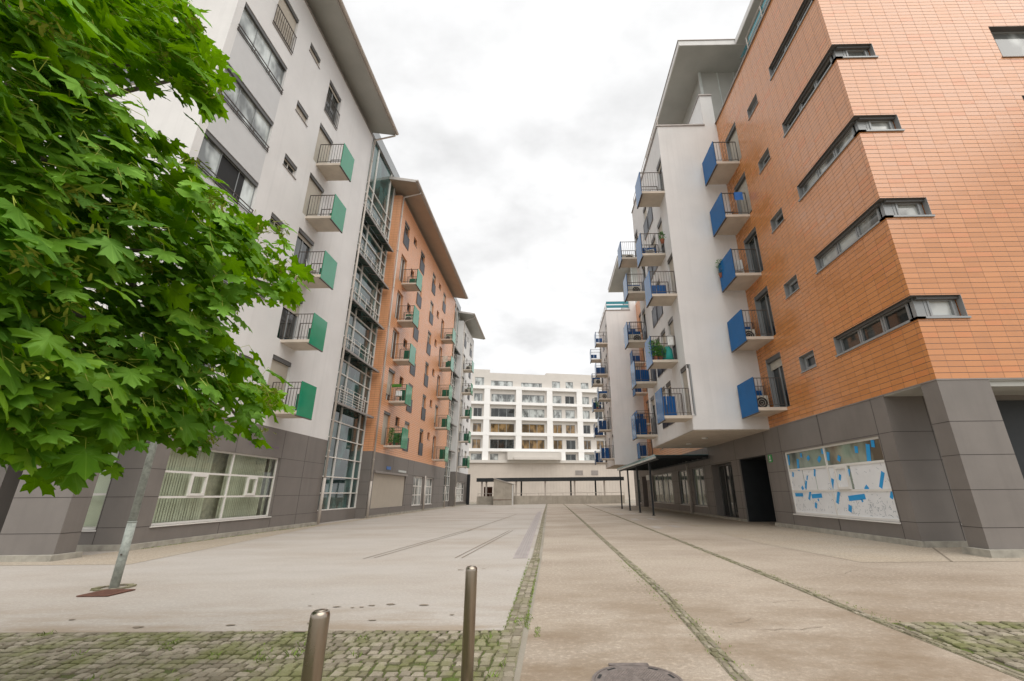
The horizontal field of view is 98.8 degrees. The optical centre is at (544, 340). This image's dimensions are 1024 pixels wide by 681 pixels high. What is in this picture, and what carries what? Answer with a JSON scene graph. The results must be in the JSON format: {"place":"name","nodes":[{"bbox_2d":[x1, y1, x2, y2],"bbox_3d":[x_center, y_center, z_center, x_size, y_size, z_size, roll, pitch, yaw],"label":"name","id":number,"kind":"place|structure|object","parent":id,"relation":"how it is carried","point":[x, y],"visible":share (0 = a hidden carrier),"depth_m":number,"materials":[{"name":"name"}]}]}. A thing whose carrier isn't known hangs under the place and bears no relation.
{"place":"outdoors","nodes":[
{"label":"outdoors","id":0,"kind":"place"},
{"bbox_2d":[0,505,463,565],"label":"pavement","id":1,"kind":"structure","parent":0,"point":[136,556],"depth_m":10.59,"materials":[{"name":"beige concrete"}]},
{"bbox_2d":[0,504,545,633],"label":"pavement","id":2,"kind":"structure","parent":0,"point":[283,582],"depth_m":6.73,"materials":[{"name":"concrete"}]},
{"bbox_2d":[76,589,135,596],"bbox_3d":[-6.022,3.473,6.030,0.420,0.014,0.420,-1,-19,1],"label":"drain grate","id":3,"kind":"object","parent":2,"relation":"on","point":[105,592],"visible":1,"depth_m":5.98,"materials":[{"name":"metal"}]},
{"bbox_2d":[90,302,192,590],"bbox_3d":[-6.309,1.193,7.242,0.480,5.130,0.460,-1,-19,1],"label":"trunk","id":4,"kind":"object","parent":2,"relation":"on","point":[117,574],"visible":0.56,"depth_m":6.63,"materials":[{"name":"wood"}]},
{"bbox_2d":[0,0,314,496],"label":"maple tree","id":5,"kind":"object","parent":2,"relation":"on","point":[75,411],"visible":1,"depth_m":2.27,"materials":[{"name":"green plant"}]},
{"bbox_2d":[0,0,398,561],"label":"apartment block","id":6,"kind":"structure","parent":2,"relation":"on","point":[290,142],"depth_m":16.66,"materials":[{"name":"paint"}]},
{"bbox_2d":[81,451,118,531],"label":"shop window","id":7,"kind":"structure","parent":6,"relation":"in","point":[102,484],"depth_m":11.48,"materials":[{"name":"white glass"}]},
{"bbox_2d":[150,447,277,527],"bbox_3d":[-10.581,4.716,14.297,0.655,2.600,5.800,-1,-19,1],"label":"shop window","id":8,"kind":"structure","parent":6,"relation":"in","point":[221,485],"depth_m":14.24,"materials":[{"name":"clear glass"}]},
{"bbox_2d":[195,129,257,213],"bbox_3d":[-10.476,-5.477,14.529,0.190,1.400,2.630,-1,-19,1],"label":"window","id":9,"kind":"structure","parent":6,"relation":"in","point":[223,166],"depth_m":14.50,"materials":[{"name":"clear glass"}]},
{"bbox_2d":[218,63,272,151],"bbox_3d":[-10.501,-8.149,15.461,0.190,1.400,2.630,-1,-19,1],"label":"window","id":10,"kind":"structure","parent":6,"relation":"in","point":[242,103],"depth_m":15.59,"materials":[{"name":"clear glass"}]},
{"bbox_2d":[237,3,286,94],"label":"window","id":11,"kind":"structure","parent":6,"relation":"in","point":[249,28],"depth_m":16.35,"materials":[{"name":"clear glass"}]},
{"bbox_2d":[270,213,282,232],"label":"window","id":12,"kind":"structure","parent":6,"relation":"in","point":[273,216],"depth_m":17.05,"materials":[{"name":"grey glass"}]},
{"bbox_2d":[267,354,290,410],"bbox_3d":[-10.375,1.695,16.946,0.108,2.066,1.250,-1,-19,1],"label":"balcony door","id":13,"kind":"structure","parent":6,"relation":"in","point":[279,366],"depth_m":17.11,"materials":[{"name":"beige glass"}]},
{"bbox_2d":[272,0,298,54],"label":"window","id":14,"kind":"structure","parent":6,"relation":"in","point":[285,20],"depth_m":17.87,"materials":[{"name":"beige glass"}]},
{"bbox_2d":[283,153,296,179],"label":"window","id":15,"kind":"structure","parent":6,"relation":"in","point":[288,164],"depth_m":18.00,"materials":[{"name":"grey glass"}]},
{"bbox_2d":[277,301,302,338],"bbox_3d":[-10.431,-0.922,17.859,0.170,2.130,1.260,-1,-19,1],"label":"balcony door","id":16,"kind":"structure","parent":6,"relation":"in","point":[285,310],"depth_m":17.89,"materials":[{"name":"black glass"}]},
{"bbox_2d":[295,101,307,126],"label":"window","id":17,"kind":"structure","parent":6,"relation":"in","point":[299,109],"depth_m":18.91,"materials":[{"name":"beige glass"}]},
{"bbox_2d":[294,227,313,266],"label":"balcony door","id":18,"kind":"structure","parent":6,"relation":"in","point":[303,243],"depth_m":19.03,"materials":[{"name":"grey glass"}]},
{"bbox_2d":[302,172,323,215],"bbox_3d":[-10.451,-6.321,19.742,0.108,2.066,1.250,-1,-19,1],"label":"balcony door","id":19,"kind":"structure","parent":6,"relation":"in","point":[314,188],"depth_m":19.80,"materials":[{"name":"beige glass"}]},
{"bbox_2d":[309,43,319,68],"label":"window","id":20,"kind":"structure","parent":6,"relation":"in","point":[315,56],"depth_m":20.04,"materials":[{"name":"grey glass"}]},
{"bbox_2d":[313,123,332,162],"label":"balcony door","id":21,"kind":"structure","parent":6,"relation":"in","point":[323,138],"depth_m":20.74,"materials":[{"name":"beige glass"}]},
{"bbox_2d":[324,80,340,130],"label":"window","id":22,"kind":"structure","parent":6,"relation":"in","point":[333,99],"depth_m":21.74,"materials":[{"name":"grey glass"}]},
{"bbox_2d":[69,568,485,627],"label":"ground spots","id":23,"kind":"object","parent":2,"relation":"on","point":[309,605],"visible":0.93,"depth_m":5.13,"materials":[{"name":"grey concrete"}]},
{"bbox_2d":[261,133,399,522],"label":"stair tower","id":24,"kind":"structure","parent":2,"relation":"on","point":[344,465],"depth_m":25.64,"materials":[{"name":"grey glass"}]},
{"bbox_2d":[354,176,467,518],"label":"tiled block","id":25,"kind":"structure","parent":2,"relation":"on","point":[423,282],"depth_m":32.91,"materials":[{"name":"tile"}]},
{"bbox_2d":[381,410,389,444],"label":"balcony door","id":26,"kind":"structure","parent":25,"relation":"in","point":[386,414],"depth_m":28.12,"materials":[{"name":"beige glass"}]},
{"bbox_2d":[386,368,394,400],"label":"balcony door","id":27,"kind":"structure","parent":25,"relation":"in","point":[390,374],"depth_m":29.09,"materials":[{"name":"beige glass"}]},
{"bbox_2d":[390,329,396,358],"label":"balcony door","id":28,"kind":"structure","parent":25,"relation":"in","point":[394,338],"depth_m":30.10,"materials":[{"name":"beige glass"}]},
{"bbox_2d":[395,292,400,319],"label":"balcony door","id":29,"kind":"structure","parent":25,"relation":"in","point":[398,301],"depth_m":31.01,"materials":[{"name":"beige glass"}]},
{"bbox_2d":[399,256,404,282],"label":"balcony door","id":30,"kind":"structure","parent":25,"relation":"in","point":[402,265],"depth_m":31.96,"materials":[{"name":"beige glass"}]},
{"bbox_2d":[403,220,409,249],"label":"window","id":31,"kind":"structure","parent":25,"relation":"in","point":[405,240],"depth_m":32.72,"materials":[{"name":"grey glass"}]},
{"bbox_2d":[412,476,421,505],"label":"shop window","id":32,"kind":"structure","parent":25,"relation":"in","point":[417,484],"depth_m":34.65,"materials":[{"name":"white glass"}]},
{"bbox_2d":[418,428,422,455],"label":"window","id":33,"kind":"structure","parent":25,"relation":"in","point":[420,449],"depth_m":35.60,"materials":[{"name":"grey glass"}]},
{"bbox_2d":[419,250,424,275],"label":"window","id":34,"kind":"structure","parent":25,"relation":"in","point":[422,266],"depth_m":36.59,"materials":[{"name":"grey glass"}]},
{"bbox_2d":[421,394,425,420],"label":"window","id":35,"kind":"structure","parent":25,"relation":"in","point":[423,412],"depth_m":36.56,"materials":[{"name":"grey glass"}]},
{"bbox_2d":[424,478,432,504],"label":"shop window","id":36,"kind":"structure","parent":25,"relation":"in","point":[428,491],"depth_m":37.97,"materials":[{"name":"white glass"}]},
{"bbox_2d":[378,311,484,506],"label":"block","id":37,"kind":"structure","parent":2,"relation":"on","point":[470,329],"depth_m":52.67,"materials":[{"name":"paint"}]},
{"bbox_2d":[456,482,463,501],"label":"shop window","id":38,"kind":"structure","parent":37,"relation":"in","point":[459,485],"depth_m":50.88,"materials":[{"name":"white glass"}]},
{"bbox_2d":[0,514,952,632],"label":"pavement seams","id":39,"kind":"object","parent":2,"relation":"on","point":[406,630],"visible":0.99,"depth_m":4.30,"materials":[{"name":"grey concrete"}]},
{"bbox_2d":[6,525,1002,680],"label":"grass tufts","id":40,"kind":"object","parent":2,"relation":"on","point":[528,614],"visible":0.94,"depth_m":3.95,"materials":[{"name":"green plant"}]},
{"bbox_2d":[513,512,540,557],"bbox_3d":[-0.415,8.412,20.322,0.300,0.005,24.103,-1,-19,0],"label":"paving strip","id":41,"kind":"object","parent":2,"relation":"on","point":[523,549],"visible":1,"depth_m":12.26,"materials":[{"name":"concrete"}]},
{"bbox_2d":[396,297,460,506],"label":"stair tower","id":42,"kind":"structure","parent":0,"point":[455,375],"depth_m":49.53,"materials":[{"name":"grey paint"}]},
{"bbox_2d":[0,621,1023,680],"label":"cobblestones","id":43,"kind":"structure","parent":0,"point":[1002,641],"depth_m":3.63,"materials":[{"name":"grey stone"}]},
{"bbox_2d":[301,609,329,680],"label":"bollard","id":44,"kind":"object","parent":43,"relation":"on","point":[315,649],"visible":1,"depth_m":1.68,"materials":[{"name":"silver metal"}]},
{"bbox_2d":[461,565,476,680],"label":"bollard","id":45,"kind":"object","parent":43,"relation":"on","point":[468,645],"visible":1,"depth_m":2.63,"materials":[{"name":"silver metal"}]},
{"bbox_2d":[342,0,750,374],"label":"sky","id":46,"kind":"structure","parent":0,"point":[524,127],"materials":[{"name":"white"}]},
{"bbox_2d":[469,500,635,680],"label":"ground","id":47,"kind":"structure","parent":0,"point":[518,669],"depth_m":4.58,"materials":[{"name":"beige concrete"}]},
{"bbox_2d":[493,478,514,504],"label":"concrete shed","id":48,"kind":"structure","parent":47,"relation":"on","point":[503,492],"depth_m":51.08,"materials":[{"name":"white concrete"}]},
{"bbox_2d":[476,477,623,495],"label":"garage canopy","id":49,"kind":"object","parent":47,"relation":"on","point":[487,491],"visible":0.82,"depth_m":54.21,"materials":[{"name":"metal"}]},
{"bbox_2d":[476,495,624,504],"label":"concrete wall","id":50,"kind":"structure","parent":47,"relation":"on","point":[569,499],"depth_m":53.51,"materials":[{"name":"beige concrete"}]},
{"bbox_2d":[468,369,635,501],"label":"modern block","id":51,"kind":"structure","parent":47,"relation":"on","point":[529,426],"depth_m":80.96,"materials":[{"name":"white paint"}]},
{"bbox_2d":[472,439,480,447],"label":"window","id":52,"kind":"structure","parent":51,"relation":"in","point":[476,443],"depth_m":78.70,"materials":[{"name":"beige glass"}]},
{"bbox_2d":[490,423,513,431],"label":"window","id":53,"kind":"structure","parent":51,"relation":"in","point":[494,427],"depth_m":80.49,"materials":[{"name":"brown glass"}]},
{"bbox_2d":[490,439,513,448],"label":"window","id":54,"kind":"structure","parent":51,"relation":"in","point":[494,443],"depth_m":79.57,"materials":[{"name":"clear glass"}]},
{"bbox_2d":[491,381,512,385],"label":"window","id":55,"kind":"structure","parent":51,"relation":"in","point":[493,383],"depth_m":83.21,"materials":[{"name":"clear glass"}]},
{"bbox_2d":[491,394,514,401],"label":"window","id":56,"kind":"structure","parent":51,"relation":"in","point":[494,397],"depth_m":82.36,"materials":[{"name":"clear glass"}]},
{"bbox_2d":[491,408,514,416],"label":"window","id":57,"kind":"structure","parent":51,"relation":"in","point":[495,412],"depth_m":81.44,"materials":[{"name":"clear glass"}]},
{"bbox_2d":[521,383,541,386],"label":"window","id":58,"kind":"structure","parent":51,"relation":"in","point":[522,384],"depth_m":84.27,"materials":[{"name":"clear glass"}]},
{"bbox_2d":[522,395,543,402],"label":"window","id":59,"kind":"structure","parent":51,"relation":"in","point":[525,398],"depth_m":83.44,"materials":[{"name":"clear glass"}]},
{"bbox_2d":[522,409,543,417],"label":"window","id":60,"kind":"structure","parent":51,"relation":"in","point":[534,413],"depth_m":82.54,"materials":[{"name":"white glass"}]},
{"bbox_2d":[522,424,544,432],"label":"window","id":61,"kind":"structure","parent":51,"relation":"in","point":[526,428],"depth_m":81.62,"materials":[{"name":"brown glass"}]},
{"bbox_2d":[522,440,544,448],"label":"window","id":62,"kind":"structure","parent":51,"relation":"in","point":[526,444],"depth_m":80.67,"materials":[{"name":"beige glass"}]},
{"bbox_2d":[553,440,561,448],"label":"window","id":63,"kind":"structure","parent":51,"relation":"in","point":[557,444],"depth_m":81.54,"materials":[{"name":"beige glass"}]},
{"bbox_2d":[566,440,575,448],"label":"window","id":64,"kind":"structure","parent":51,"relation":"in","point":[570,444],"depth_m":82.03,"materials":[{"name":"grey glass"}]},
{"bbox_2d":[493,504,1023,680],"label":"strip stones","id":65,"kind":"object","parent":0,"point":[508,674],"visible":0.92,"depth_m":4.44,"materials":[{"name":"grey stone"}]},
{"bbox_2d":[520,504,1023,680],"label":"road","id":66,"kind":"structure","parent":0,"point":[590,616],"depth_m":5.05,"materials":[{"name":"beige concrete"}]},
{"bbox_2d":[592,663,682,680],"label":"manhole cover","id":67,"kind":"object","parent":66,"relation":"on","point":[629,672],"visible":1,"depth_m":3.16,"materials":[{"name":"metal"}]},
{"bbox_2d":[603,509,678,527],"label":"road markings","id":68,"kind":"object","parent":66,"relation":"on","point":[638,519],"visible":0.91,"depth_m":21.29,"materials":[{"name":"paint"}]},
{"bbox_2d":[607,503,1023,561],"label":"entrance apron","id":69,"kind":"object","parent":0,"point":[838,546],"visible":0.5,"depth_m":11.13,"materials":[{"name":"beige concrete"}]},
{"bbox_2d":[617,454,708,515],"bbox_3d":[7.447,9.879,29.547,2.890,3.170,14.110,-1,-19,1],"label":"entrance canopy","id":70,"kind":"object","parent":69,"relation":"on","point":[654,462],"visible":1,"depth_m":27.17,"materials":[{"name":"black metal"}]},
{"bbox_2d":[628,301,718,516],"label":"recessed block","id":71,"kind":"structure","parent":69,"relation":"on","point":[685,488],"depth_m":31.02,"materials":[{"name":"concrete"}]},
{"bbox_2d":[590,255,647,468],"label":"projecting block","id":72,"kind":"structure","parent":71,"relation":"attached to","point":[620,406],"depth_m":41.12,"materials":[{"name":"paint"}]},
{"bbox_2d":[653,473,673,503],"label":"shop window","id":73,"kind":"structure","parent":71,"relation":"in","point":[663,488],"depth_m":33.49,"materials":[{"name":"grey glass"}]},
{"bbox_2d":[679,470,689,504],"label":"shop window","id":74,"kind":"structure","parent":71,"relation":"in","point":[683,474],"depth_m":28.28,"materials":[{"name":"grey glass"}]},
{"bbox_2d":[693,467,707,506],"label":"shop window","id":75,"kind":"structure","parent":71,"relation":"in","point":[701,498],"depth_m":25.27,"materials":[{"name":"grey glass"}]},
{"bbox_2d":[702,0,1023,557],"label":"tiled corner block","id":76,"kind":"structure","parent":69,"relation":"on","point":[870,166],"depth_m":12.37,"materials":[{"name":"tile"}]},
{"bbox_2d":[617,39,769,447],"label":"projecting block","id":77,"kind":"structure","parent":76,"relation":"attached to","point":[693,310],"depth_m":20.46,"materials":[{"name":"paint"}]},
{"bbox_2d":[642,307,646,339],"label":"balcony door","id":78,"kind":"structure","parent":77,"relation":"in","point":[643,312],"depth_m":25.60,"materials":[{"name":"grey glass"}]},
{"bbox_2d":[643,207,648,239],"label":"window","id":79,"kind":"structure","parent":77,"relation":"in","point":[645,226],"depth_m":24.74,"materials":[{"name":"grey glass"}]},
{"bbox_2d":[647,207,652,229],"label":"window","id":80,"kind":"structure","parent":77,"relation":"in","point":[649,215],"depth_m":23.67,"materials":[{"name":"grey glass"}]},
{"bbox_2d":[651,395,656,433],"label":"window","id":81,"kind":"structure","parent":77,"relation":"in","point":[654,424],"depth_m":23.65,"materials":[{"name":"grey glass"}]},
{"bbox_2d":[647,339,662,359],"bbox_3d":[4.851,0.400,19.211,0.677,0.971,0.653,-1,-19,1],"label":"potted plant","id":82,"kind":"object","parent":77,"relation":"on","point":[654,353],"visible":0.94,"depth_m":19.14,"materials":[{"name":"green plant"}]},
{"bbox_2d":[652,306,657,327],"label":"window","id":83,"kind":"structure","parent":77,"relation":"in","point":[654,311],"depth_m":22.88,"materials":[{"name":"grey glass"}]},
{"bbox_2d":[656,279,662,320],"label":"window","id":84,"kind":"structure","parent":77,"relation":"in","point":[659,308],"depth_m":21.93,"materials":[{"name":"grey glass"}]},
{"bbox_2d":[657,158,663,190],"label":"balcony door","id":85,"kind":"structure","parent":77,"relation":"in","point":[659,168],"depth_m":21.81,"materials":[{"name":"grey glass"}]},
{"bbox_2d":[663,346,673,359],"bbox_3d":[5.431,0.575,19.258,0.480,0.640,0.480,-1,-19,1],"label":"draped chair","id":86,"kind":"object","parent":77,"relation":"on","point":[669,354],"visible":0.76,"depth_m":19.06,"materials":[{"name":"teal fabric"}]},
{"bbox_2d":[667,253,676,292],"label":"balcony door","id":87,"kind":"structure","parent":77,"relation":"in","point":[670,261],"depth_m":19.92,"materials":[{"name":"grey glass"}]},
{"bbox_2d":[668,316,676,358],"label":"balcony door","id":88,"kind":"structure","parent":77,"relation":"in","point":[670,323],"depth_m":19.99,"materials":[{"name":"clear glass"}]},
{"bbox_2d":[680,364,695,414],"bbox_3d":[5.882,2.093,17.928,0.150,2.090,0.880,-1,-19,1],"label":"balcony door","id":89,"kind":"structure","parent":77,"relation":"in","point":[683,370],"depth_m":17.87,"materials":[{"name":"grey glass"}]},
{"bbox_2d":[718,463,738,517],"bbox_3d":[9.234,7.373,21.528,0.062,2.550,2.730,-1,-19,1],"label":"entrance door","id":90,"kind":"structure","parent":76,"relation":"in","point":[725,470],"depth_m":21.97,"materials":[{"name":"black glass"}]},
{"bbox_2d":[725,122,741,160],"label":"balcony door","id":91,"kind":"structure","parent":76,"relation":"in","point":[732,136],"depth_m":20.16,"materials":[{"name":"beige glass"}]},
{"bbox_2d":[734,260,744,272],"bbox_3d":[8.197,-2.858,18.417,0.400,0.881,0.509,-12,-22,30],"label":"folding chair","id":92,"kind":"object","parent":76,"relation":"on","point":[738,264],"visible":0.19,"depth_m":18.31,"materials":[{"name":"white plastic"}]},
{"bbox_2d":[734,171,751,213],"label":"balcony door","id":93,"kind":"structure","parent":76,"relation":"in","point":[741,186],"depth_m":19.22,"materials":[{"name":"beige glass"}]},
{"bbox_2d":[747,94,757,120],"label":"window","id":94,"kind":"structure","parent":76,"relation":"in","point":[754,102],"depth_m":18.20,"materials":[{"name":"grey glass"}]},
{"bbox_2d":[744,227,763,272],"bbox_3d":[8.768,-3.556,18.148,0.234,2.010,1.140,-1,-19,1],"label":"balcony door","id":95,"kind":"structure","parent":76,"relation":"in","point":[751,241],"depth_m":18.46,"materials":[{"name":"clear glass"}]},
{"bbox_2d":[757,395,769,406],"bbox_3d":[8.170,2.428,16.753,0.720,0.598,0.292,-1,-19,1],"label":"air conditioner","id":96,"kind":"object","parent":76,"relation":"on","point":[765,399],"visible":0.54,"depth_m":16.66,"materials":[{"name":"metal"}]},
{"bbox_2d":[758,148,770,174],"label":"window","id":97,"kind":"structure","parent":76,"relation":"in","point":[766,157],"depth_m":17.33,"materials":[{"name":"grey glass"}]},
{"bbox_2d":[754,286,775,335],"bbox_3d":[8.793,-1.007,17.259,0.234,2.010,1.140,-1,-19,1],"label":"balcony door","id":98,"kind":"structure","parent":76,"relation":"in","point":[762,301],"depth_m":17.58,"materials":[{"name":"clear glass"}]},
{"bbox_2d":[770,208,784,233],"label":"window","id":99,"kind":"structure","parent":76,"relation":"in","point":[778,218],"depth_m":16.45,"materials":[{"name":"grey glass"}]},
{"bbox_2d":[765,352,789,406],"bbox_3d":[8.817,1.543,16.370,0.234,2.010,1.140,-1,-19,1],"label":"balcony door","id":100,"kind":"structure","parent":76,"relation":"in","point":[774,366],"depth_m":16.65,"materials":[{"name":"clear glass"}]},
{"bbox_2d":[768,0,813,80],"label":"corner window","id":101,"kind":"structure","parent":76,"relation":"in","point":[806,4],"depth_m":15.35,"materials":[{"name":"grey glass"}]},
{"bbox_2d":[784,274,799,299],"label":"window","id":102,"kind":"structure","parent":76,"relation":"in","point":[791,286],"depth_m":15.56,"materials":[{"name":"grey glass"}]},
{"bbox_2d":[799,350,816,373],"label":"window","id":103,"kind":"structure","parent":76,"relation":"in","point":[807,361],"depth_m":14.66,"materials":[{"name":"grey glass"}]},
{"bbox_2d":[782,43,878,137],"bbox_3d":[9.136,-8.026,14.300,1.240,0.590,3.060,-1,-19,1],"label":"corner window","id":104,"kind":"structure","parent":76,"relation":"in","point":[836,51],"depth_m":13.52,"materials":[{"name":"grey glass"}]},
{"bbox_2d":[785,436,900,523],"bbox_3d":[8.751,4.284,13.350,0.155,2.115,4.980,-1,-19,1],"label":"shop window","id":105,"kind":"structure","parent":76,"relation":"in","point":[848,480],"depth_m":12.83,"materials":[{"name":"white glass"}]},
{"bbox_2d":[797,114,904,201],"bbox_3d":[9.161,-5.458,13.404,1.240,0.590,3.060,-1,-19,1],"label":"corner window","id":106,"kind":"structure","parent":76,"relation":"in","point":[858,123],"depth_m":12.61,"materials":[{"name":"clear glass"}]},
{"bbox_2d":[814,197,934,273],"bbox_3d":[9.185,-2.880,12.505,1.240,0.590,3.060,-1,-19,1],"label":"corner window","id":107,"kind":"structure","parent":76,"relation":"in","point":[883,208],"depth_m":11.70,"materials":[{"name":"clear glass"}]},
{"bbox_2d":[833,294,971,356],"bbox_3d":[9.210,-0.298,11.604,1.240,0.600,3.060,-1,-19,1],"label":"corner window","id":108,"kind":"structure","parent":76,"relation":"in","point":[911,308],"depth_m":10.78,"materials":[{"name":"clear glass"}]},
{"bbox_2d":[989,26,1023,57],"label":"front window","id":109,"kind":"structure","parent":76,"relation":"in","point":[1009,40],"depth_m":13.19,"materials":[{"name":"grey glass"}]},
{"bbox_2d":[894,622,1023,672],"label":"side cobble bed","id":110,"kind":"object","parent":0,"point":[972,652],"visible":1,"depth_m":3.60,"materials":[{"name":"grey stone"}]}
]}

